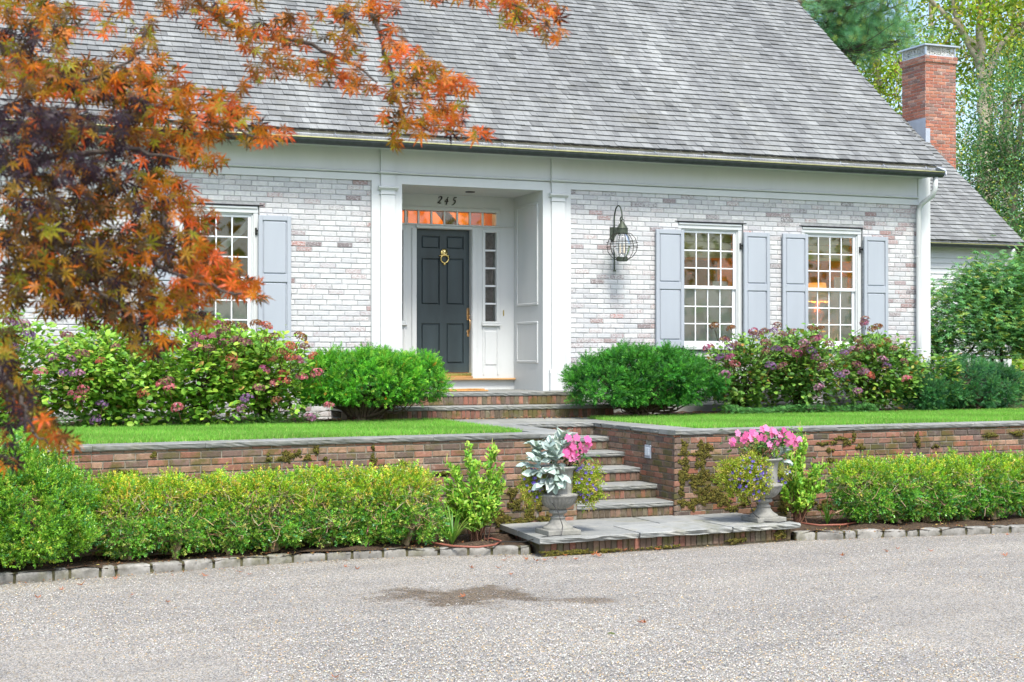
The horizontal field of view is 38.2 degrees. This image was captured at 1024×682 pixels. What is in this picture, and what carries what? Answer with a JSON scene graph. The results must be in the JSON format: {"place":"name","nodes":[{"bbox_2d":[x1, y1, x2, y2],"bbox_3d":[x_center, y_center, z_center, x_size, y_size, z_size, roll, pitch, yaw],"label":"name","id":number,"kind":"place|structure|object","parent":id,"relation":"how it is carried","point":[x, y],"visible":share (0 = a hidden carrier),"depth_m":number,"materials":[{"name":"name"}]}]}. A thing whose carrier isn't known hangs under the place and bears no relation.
{"place":"outdoors","nodes":[
{"label":"outdoors","id":0,"kind":"place"},
{"bbox_2d":[0,530,1023,681],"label":"gravel drive","id":1,"kind":"structure","parent":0,"point":[958,612],"depth_m":11.09,"materials":[{"name":"grey gravel"}]},
{"bbox_2d":[0,545,528,584],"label":"kerb","id":2,"kind":"structure","parent":1,"relation":"on","point":[122,569],"depth_m":13.59,"materials":[{"name":"stone"}]},
{"bbox_2d":[12,545,529,583],"bbox_3d":[-6.480,2.048,11.492,14.642,0.122,0.538,0,-1,-26],"label":"kerb mortar","id":3,"kind":"object","parent":1,"relation":"on","point":[213,565],"visible":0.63,"depth_m":13.64,"materials":[{"name":"grey concrete"}]},
{"bbox_2d":[0,0,571,477],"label":"japanese maple","id":4,"kind":"object","parent":1,"relation":"on","point":[68,278],"visible":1,"depth_m":4.10,"materials":[{"name":"orange plant"}]},
{"bbox_2d":[1,533,1021,584],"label":"kerb litter","id":5,"kind":"object","parent":1,"relation":"on","point":[422,559],"visible":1,"depth_m":13.91,"materials":[{"name":"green plant"}]},
{"bbox_2d":[0,508,1023,575],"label":"planting bed","id":6,"kind":"object","parent":1,"relation":"on","point":[975,521],"visible":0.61,"depth_m":14.53,"materials":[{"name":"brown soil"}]},
{"bbox_2d":[0,423,109,568],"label":"boxwood shrub","id":7,"kind":"object","parent":6,"relation":"on","point":[62,481],"visible":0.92,"depth_m":12.82,"materials":[{"name":"green plant"}]},
{"bbox_2d":[67,468,175,560],"bbox_3d":[-3.539,1.578,13.475,1.006,0.870,0.881,0,0,-22],"label":"boxwood shrub","id":8,"kind":"object","parent":6,"relation":"on","point":[120,530],"visible":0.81,"depth_m":13.32,"materials":[{"name":"green plant"}]},
{"bbox_2d":[121,466,226,558],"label":"boxwood shrub","id":9,"kind":"object","parent":6,"relation":"on","point":[181,529],"visible":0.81,"depth_m":13.52,"materials":[{"name":"green plant"}]},
{"bbox_2d":[173,462,274,555],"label":"boxwood shrub","id":10,"kind":"object","parent":6,"relation":"on","point":[220,481],"visible":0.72,"depth_m":13.73,"materials":[{"name":"green plant"}]},
{"bbox_2d":[80,535,448,559],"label":"dry bed litter","id":11,"kind":"object","parent":6,"relation":"on","point":[278,543],"visible":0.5,"depth_m":14.20,"materials":[{"name":"brown plant"}]},
{"bbox_2d":[227,463,322,551],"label":"boxwood shrub","id":12,"kind":"object","parent":6,"relation":"on","point":[278,529],"visible":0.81,"depth_m":13.92,"materials":[{"name":"green plant"}]},
{"bbox_2d":[273,459,365,547],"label":"boxwood shrub","id":13,"kind":"object","parent":6,"relation":"on","point":[320,476],"visible":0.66,"depth_m":14.13,"materials":[{"name":"green plant"}]},
{"bbox_2d":[324,460,410,546],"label":"boxwood shrub","id":14,"kind":"object","parent":6,"relation":"on","point":[368,476],"visible":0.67,"depth_m":14.24,"materials":[{"name":"green plant"}]},
{"bbox_2d":[360,457,449,545],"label":"boxwood shrub","id":15,"kind":"object","parent":6,"relation":"on","point":[413,510],"visible":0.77,"depth_m":14.40,"materials":[{"name":"green plant"}]},
{"bbox_2d":[420,501,482,544],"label":"daylily clump","id":16,"kind":"object","parent":6,"relation":"on","point":[453,534],"visible":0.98,"depth_m":14.53,"materials":[{"name":"green plant"}]},
{"bbox_2d":[401,537,501,547],"bbox_3d":[-0.535,1.983,14.493,0.950,0.020,0.687,0,0,-22],"label":"garden hose","id":17,"kind":"object","parent":6,"relation":"on","point":[482,546],"visible":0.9,"depth_m":14.36,"materials":[{"name":"orange rubber"}]},
{"bbox_2d":[440,438,506,540],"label":"summersweet shrub","id":18,"kind":"object","parent":6,"relation":"on","point":[480,504],"visible":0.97,"depth_m":14.77,"materials":[{"name":"green plant"}]},
{"bbox_2d":[771,424,828,522],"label":"summersweet shrub","id":19,"kind":"object","parent":6,"relation":"on","point":[801,498],"visible":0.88,"depth_m":16.27,"materials":[{"name":"green plant"}]},
{"bbox_2d":[818,494,848,523],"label":"daylily clump","id":20,"kind":"object","parent":6,"relation":"on","point":[827,515],"visible":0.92,"depth_m":16.29,"materials":[{"name":"green plant"}]},
{"bbox_2d":[822,450,900,523],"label":"boxwood shrub","id":21,"kind":"object","parent":6,"relation":"on","point":[853,502],"visible":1,"depth_m":16.11,"materials":[{"name":"green plant"}]},
{"bbox_2d":[795,517,954,525],"bbox_3d":[4.143,1.998,16.373,2.035,0.020,0.341,0,0,-13],"label":"garden hose","id":22,"kind":"object","parent":6,"relation":"on","point":[854,522],"visible":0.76,"depth_m":16.15,"materials":[{"name":"orange rubber"}]},
{"bbox_2d":[855,451,935,523],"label":"boxwood shrub","id":23,"kind":"object","parent":6,"relation":"on","point":[904,494],"visible":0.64,"depth_m":16.21,"materials":[{"name":"green plant"}]},
{"bbox_2d":[895,451,969,522],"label":"boxwood shrub","id":24,"kind":"object","parent":6,"relation":"on","point":[945,491],"visible":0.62,"depth_m":16.34,"materials":[{"name":"green plant"}]},
{"bbox_2d":[927,445,1000,520],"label":"boxwood shrub","id":25,"kind":"object","parent":6,"relation":"on","point":[958,461],"visible":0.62,"depth_m":16.51,"materials":[{"name":"green plant"}]},
{"bbox_2d":[961,444,1023,520],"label":"boxwood shrub","id":26,"kind":"object","parent":6,"relation":"on","point":[998,493],"visible":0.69,"depth_m":16.62,"materials":[{"name":"green plant"}]},
{"bbox_2d":[990,449,1023,517],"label":"boxwood shrub","id":27,"kind":"object","parent":6,"relation":"on","point":[1018,459],"visible":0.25,"depth_m":16.81,"materials":[{"name":"green plant"}]},
{"bbox_2d":[499,513,800,556],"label":"stone platform","id":28,"kind":"structure","parent":1,"relation":"on","point":[610,535],"depth_m":15.08,"materials":[{"name":"grey stone"}]},
{"bbox_2d":[535,464,580,535],"bbox_3d":[0.454,1.568,14.642,0.463,0.672,0.414,0,0,-22],"label":"garden urn","id":29,"kind":"object","parent":28,"relation":"on","point":[562,500],"visible":0.83,"depth_m":14.52,"materials":[{"name":"stone"}]},
{"bbox_2d":[468,485,562,541],"bbox_3d":[0.042,1.685,14.540,0.954,0.606,0.209,0,0,22],"label":"irrigation tube","id":30,"kind":"object","parent":29,"relation":"hanging from","point":[531,539],"visible":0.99,"depth_m":14.47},
{"bbox_2d":[516,463,547,512],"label":"trailing bellflower","id":31,"kind":"object","parent":29,"relation":"in","point":[528,483],"visible":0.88,"depth_m":14.53,"materials":[{"name":"green plant"}]},
{"bbox_2d":[515,426,572,494],"bbox_3d":[0.360,1.172,14.534,0.636,0.666,0.432,0,0,-22],"label":"dusty miller","id":32,"kind":"object","parent":29,"relation":"in","point":[555,445],"visible":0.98,"depth_m":14.46,"materials":[{"name":"white plant"}]},
{"bbox_2d":[549,434,599,471],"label":"impatiens","id":33,"kind":"object","parent":29,"relation":"in","point":[575,450],"visible":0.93,"depth_m":14.56,"materials":[{"name":"pink plant"}]},
{"bbox_2d":[572,459,608,512],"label":"trailing bellflower","id":34,"kind":"object","parent":29,"relation":"in","point":[587,489],"visible":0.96,"depth_m":14.66,"materials":[{"name":"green plant"}]},
{"bbox_2d":[502,420,674,519],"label":"garden steps","id":35,"kind":"structure","parent":28,"relation":"on","point":[628,491],"depth_m":16.63,"materials":[{"name":"grey stone"}]},
{"bbox_2d":[741,456,785,522],"bbox_3d":[2.676,1.577,15.738,0.463,0.672,0.414,0,0,-22],"label":"garden urn","id":36,"kind":"object","parent":28,"relation":"on","point":[763,511],"visible":0.64,"depth_m":15.63,"materials":[{"name":"stone"}]},
{"bbox_2d":[711,446,775,504],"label":"trailing bellflower","id":37,"kind":"object","parent":36,"relation":"in","point":[740,479],"visible":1,"depth_m":15.45,"materials":[{"name":"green plant"}]},
{"bbox_2d":[751,437,768,455],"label":"fern","id":38,"kind":"object","parent":36,"relation":"in","point":[760,447],"visible":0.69,"depth_m":15.76,"materials":[{"name":"green plant"}]},
{"bbox_2d":[747,496,792,522],"bbox_3d":[2.786,1.659,15.663,0.657,0.635,0.228,0,0,-22],"label":"irrigation tube","id":39,"kind":"object","parent":36,"relation":"hanging from","point":[765,521],"visible":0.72,"depth_m":15.54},
{"bbox_2d":[766,436,793,475],"bbox_3d":[2.849,1.229,15.811,0.314,0.428,0.172,0,0,9],"label":"dusty miller","id":40,"kind":"object","parent":36,"relation":"in","point":[788,461],"visible":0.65,"depth_m":15.80,"materials":[{"name":"white plant"}]},
{"bbox_2d":[778,462,793,484],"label":"trailing bellflower","id":41,"kind":"object","parent":36,"relation":"in","point":[781,472],"visible":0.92,"depth_m":15.74,"materials":[{"name":"green plant"}]},
{"bbox_2d":[792,524,1023,540],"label":"kerb","id":42,"kind":"structure","parent":1,"relation":"on","point":[868,533],"depth_m":15.82,"materials":[{"name":"stone"}]},
{"bbox_2d":[791,526,1010,540],"bbox_3d":[9.701,2.092,16.943,13.705,0.122,0.257,0,0,-10],"label":"kerb mortar","id":43,"kind":"object","parent":42,"relation":"attached to","point":[793,537],"visible":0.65,"depth_m":15.79,"materials":[{"name":"grey concrete"}]},
{"bbox_2d":[452,417,597,423],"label":"path","id":44,"kind":"structure","parent":0,"point":[490,421],"depth_m":18.59,"materials":[{"name":"grey stone"}]},
{"bbox_2d":[719,424,815,458],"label":"impatiens","id":45,"kind":"object","parent":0,"point":[793,439],"visible":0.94,"depth_m":15.61,"materials":[{"name":"pink plant"}]},
{"bbox_2d":[808,283,826,287],"bbox_3d":[4.713,-0.581,22.856,0.370,0.630,0.370,0,0,-22],"label":"table lamp","id":46,"kind":"object","parent":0,"point":[815,285],"visible":0.05,"depth_m":22.74,"materials":[{"name":"orange"}]},
{"bbox_2d":[806,0,1023,321],"label":"sky","id":47,"kind":"structure","parent":0,"point":[925,13],"materials":[{"name":"white"}]},
{"label":"lawn","id":48,"kind":"structure","parent":0,"visible":0},
{"bbox_2d":[0,417,521,445],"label":"lawn grass","id":49,"kind":"structure","parent":48,"relation":"on","point":[110,434],"depth_m":15.62,"materials":[{"name":"green plant"}]},
{"label":"lawn","id":50,"kind":"structure","parent":0,"visible":0},
{"bbox_2d":[587,407,1023,427],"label":"lawn grass","id":51,"kind":"structure","parent":50,"relation":"on","point":[718,420],"depth_m":18.55,"materials":[{"name":"green plant"}]},
{"label":"ground","id":52,"kind":"structure","parent":0,"visible":0},
{"bbox_2d":[0,424,577,565],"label":"retaining wall","id":53,"kind":"structure","parent":52,"relation":"on","point":[208,457],"depth_m":14.68,"materials":[{"name":"red brick"}]},
{"bbox_2d":[582,420,1023,519],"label":"retaining wall","id":54,"kind":"structure","parent":52,"relation":"on","point":[676,464],"depth_m":17.03,"materials":[{"name":"red brick"}]},
{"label":"terrace ground","id":55,"kind":"structure","parent":0,"visible":0},
{"bbox_2d":[331,389,613,419],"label":"entrance steps","id":56,"kind":"structure","parent":55,"relation":"on","point":[501,403],"depth_m":19.23,"materials":[{"name":"red brick"}]},
{"bbox_2d":[437,388,488,391],"bbox_3d":[-0.882,0.651,19.791,1.010,0.040,0.560,0,0,-22],"label":"door mat","id":57,"kind":"object","parent":56,"relation":"on","point":[470,389],"depth_m":19.63,"materials":[{"name":"beige fabric"}]},
{"bbox_2d":[0,0,1023,422],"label":"house","id":58,"kind":"structure","parent":55,"relation":"on","point":[770,136],"depth_m":20.74,"materials":[{"name":"white brick"}]},
{"bbox_2d":[174,204,257,344],"bbox_3d":[-3.673,-0.794,18.463,1.082,1.798,0.132,0,0,-21],"label":"window","id":59,"kind":"structure","parent":58,"relation":"in","point":[245,313],"depth_m":18.58,"materials":[{"name":"white paint"}]},
{"bbox_2d":[185,219,247,251],"bbox_3d":[-3.733,-1.274,18.645,0.874,0.563,0.060,0,0,-22],"label":"swag curtain","id":60,"kind":"object","parent":58,"relation":"hanging from","point":[240,231],"visible":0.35,"depth_m":18.72,"materials":[{"name":"beige fabric"}]},
{"bbox_2d":[404,210,483,225],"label":"muntins","id":61,"kind":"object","parent":58,"relation":"in","point":[418,212],"depth_m":20.62,"materials":[{"name":"white wood"}]},
{"bbox_2d":[417,229,470,372],"bbox_3d":[-0.968,-0.558,20.669,0.816,1.998,0.106,0,0,-22],"label":"front door","id":62,"kind":"structure","parent":58,"relation":"in","point":[443,320],"depth_m":20.69,"materials":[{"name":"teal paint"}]},
{"bbox_2d":[485,233,492,320],"bbox_3d":[-0.346,-0.805,20.959,0.210,1.480,0.005,0,0,-22],"label":"sidelight window","id":63,"kind":"structure","parent":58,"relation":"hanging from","point":[488,276],"depth_m":20.96,"materials":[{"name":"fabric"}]},
{"bbox_2d":[485,249,495,304],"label":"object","id":64,"kind":"structure","parent":58,"relation":"in","point":[485,249],"depth_m":20.87,"materials":[{"name":"white wood"}]},
{"bbox_2d":[606,205,637,270],"bbox_3d":[1.482,-1.412,20.182,0.434,0.903,0.526,0,0,-22],"label":"wall lantern","id":65,"kind":"object","parent":58,"relation":"attached to","point":[620,229],"depth_m":20.11,"materials":[{"name":"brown metal"}]},
{"bbox_2d":[684,233,731,257],"bbox_3d":[2.751,-1.403,21.212,0.900,0.420,0.060,0,0,-22],"label":"window shade","id":66,"kind":"object","parent":58,"relation":"attached to","point":[702,241],"depth_m":21.23,"materials":[{"name":"beige fabric"}]},
{"bbox_2d":[678,222,742,349],"bbox_3d":[2.815,-0.773,21.042,1.106,1.798,0.175,0,0,-22],"label":"window","id":67,"kind":"structure","parent":58,"relation":"in","point":[703,305],"depth_m":21.13,"materials":[{"name":"white paint"}]},
{"bbox_2d":[713,281,727,285],"bbox_3d":[3.025,-0.361,21.368,0.290,1.000,0.039,0,0,-22],"label":"curtain","id":68,"kind":"object","parent":58,"relation":"hanging from","point":[717,283],"visible":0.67,"depth_m":21.35,"materials":[{"name":"beige fabric"}]},
{"bbox_2d":[808,237,850,261],"bbox_3d":[4.639,-1.397,21.971,0.890,0.420,0.060,0,0,-22],"label":"window shade","id":69,"kind":"object","parent":58,"relation":"attached to","point":[824,245],"depth_m":21.99,"materials":[{"name":"beige fabric"}]},
{"bbox_2d":[802,227,862,349],"bbox_3d":[4.706,-0.767,21.801,1.104,1.798,0.175,0,0,-22],"label":"window","id":70,"kind":"structure","parent":58,"relation":"in","point":[838,310],"depth_m":21.91,"materials":[{"name":"white paint"}]},
{"bbox_2d":[834,277,847,287],"bbox_3d":[4.932,-0.405,22.134,0.280,1.100,0.040,0,0,-22],"label":"curtain","id":71,"kind":"object","parent":58,"relation":"hanging from","point":[837,282],"visible":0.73,"depth_m":22.12,"materials":[{"name":"beige fabric"}]},
{"bbox_2d":[6,399,1023,427],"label":"house bed","id":72,"kind":"object","parent":55,"relation":"on","point":[616,414],"visible":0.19,"depth_m":19.97,"materials":[{"name":"brown soil"}]},
{"bbox_2d":[0,308,87,425],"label":"hydrangea shrub","id":73,"kind":"object","parent":72,"relation":"on","point":[38,345],"visible":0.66,"depth_m":16.25,"materials":[{"name":"green plant"}]},
{"bbox_2d":[43,317,197,426],"bbox_3d":[-4.376,0.336,16.742,1.804,1.356,1.631,0,0,-22],"label":"hydrangea shrub","id":74,"kind":"object","parent":72,"relation":"on","point":[106,368],"visible":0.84,"depth_m":16.46,"materials":[{"name":"green plant"}]},
{"bbox_2d":[0,411,320,427],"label":"geranium ground cover","id":75,"kind":"object","parent":72,"relation":"on","point":[192,420],"visible":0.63,"depth_m":16.88,"materials":[{"name":"green plant"}]},
{"bbox_2d":[135,312,279,425],"bbox_3d":[-3.526,0.329,17.175,1.677,1.336,1.521,0,0,-22],"label":"hydrangea shrub","id":76,"kind":"object","parent":72,"relation":"on","point":[205,349],"visible":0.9,"depth_m":16.84,"materials":[{"name":"green plant"}]},
{"bbox_2d":[214,319,334,422],"bbox_3d":[-2.912,0.387,17.437,1.382,1.268,1.499,0,0,-22],"label":"hydrangea shrub","id":77,"kind":"object","parent":72,"relation":"on","point":[280,388],"visible":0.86,"depth_m":17.16,"materials":[{"name":"green plant"}]},
{"bbox_2d":[288,341,456,420],"bbox_3d":[-1.712,0.501,17.886,2.107,1.032,1.376,0,0,-22],"label":"yew shrub","id":78,"kind":"object","parent":72,"relation":"on","point":[393,379],"visible":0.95,"depth_m":17.60,"materials":[{"name":"green plant"}]},
{"bbox_2d":[558,338,734,415],"bbox_3d":[1.762,0.488,19.430,2.491,1.080,1.344,0,0,-22],"label":"yew shrub","id":79,"kind":"object","parent":72,"relation":"on","point":[651,386],"visible":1,"depth_m":19.07,"materials":[{"name":"green plant"}]},
{"bbox_2d":[294,406,1019,420],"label":"leaf litter","id":80,"kind":"object","parent":72,"relation":"on","point":[581,416],"visible":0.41,"depth_m":18.93,"materials":[{"name":"brown plant"}]},
{"bbox_2d":[702,322,797,412],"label":"hydrangea shrub","id":81,"kind":"object","parent":72,"relation":"on","point":[739,390],"visible":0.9,"depth_m":20.06,"materials":[{"name":"green plant"}]},
{"bbox_2d":[717,402,879,414],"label":"geranium ground cover","id":82,"kind":"object","parent":72,"relation":"on","point":[785,408],"visible":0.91,"depth_m":20.17,"materials":[{"name":"green plant"}]},
{"bbox_2d":[753,319,876,412],"bbox_3d":[4.079,0.370,20.523,1.683,1.344,1.362,0,0,-22],"label":"hydrangea shrub","id":83,"kind":"object","parent":72,"relation":"on","point":[809,354],"visible":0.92,"depth_m":20.31,"materials":[{"name":"green plant"}]},
{"bbox_2d":[827,316,932,410],"bbox_3d":[5.130,0.342,21.033,1.486,1.379,1.650,0,-1,28],"label":"hydrangea shrub","id":84,"kind":"object","parent":72,"relation":"on","point":[888,355],"visible":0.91,"depth_m":20.82,"materials":[{"name":"green plant"}]},
{"bbox_2d":[922,347,965,406],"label":"hydrangea shrub","id":85,"kind":"object","parent":72,"relation":"on","point":[938,363],"visible":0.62,"depth_m":21.30,"materials":[{"name":"green plant"}]},
{"bbox_2d":[895,351,1023,410],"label":"yew shrub","id":86,"kind":"object","parent":72,"relation":"on","point":[988,384],"visible":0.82,"depth_m":21.45,"materials":[{"name":"green plant"}]},
{"bbox_2d":[931,234,1023,375],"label":"enkianthus shrub","id":87,"kind":"object","parent":72,"relation":"on","point":[991,305],"visible":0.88,"depth_m":23.42,"materials":[{"name":"green plant"}]},
{"bbox_2d":[798,0,969,79],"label":"white pine","id":88,"kind":"object","parent":55,"relation":"on","point":[848,34],"visible":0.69,"depth_m":35.58,"materials":[{"name":"green plant"}]},
{"bbox_2d":[821,2,977,141],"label":"oak tree","id":89,"kind":"object","parent":55,"relation":"on","point":[894,70],"visible":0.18,"depth_m":49.61,"materials":[{"name":"green plant"}]},
{"bbox_2d":[881,0,1017,182],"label":"oak tree","id":90,"kind":"object","parent":55,"relation":"on","point":[933,23],"visible":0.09,"depth_m":60.95,"materials":[{"name":"green plant"}]},
{"bbox_2d":[885,0,1023,200],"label":"oak tree","id":91,"kind":"object","parent":55,"relation":"on","point":[982,8],"visible":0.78,"depth_m":41.93,"materials":[{"name":"green plant"}]},
{"bbox_2d":[923,1,1023,263],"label":"oak tree","id":92,"kind":"object","parent":55,"relation":"on","point":[987,104],"visible":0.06,"depth_m":63.69,"materials":[{"name":"green plant"}]},
{"bbox_2d":[955,0,1023,220],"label":"oak tree","id":93,"kind":"object","parent":55,"relation":"on","point":[1005,110],"visible":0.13,"depth_m":45.91,"materials":[{"name":"green plant"}]},
{"bbox_2d":[956,26,1023,389],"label":"holly tree","id":94,"kind":"object","parent":55,"relation":"on","point":[1012,164],"visible":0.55,"depth_m":32.78,"materials":[{"name":"green plant"}]},
{"bbox_2d":[1012,328,1023,381],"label":"understorey bush","id":95,"kind":"object","parent":55,"relation":"on","point":[1020,363],"visible":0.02,"depth_m":29.71,"materials":[{"name":"green plant"}]},
{"bbox_2d":[1012,260,1023,385],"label":"understorey bush","id":96,"kind":"object","parent":55,"relation":"on","point":[1021,359],"visible":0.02,"depth_m":30.85,"materials":[{"name":"green plant"}]}
]}

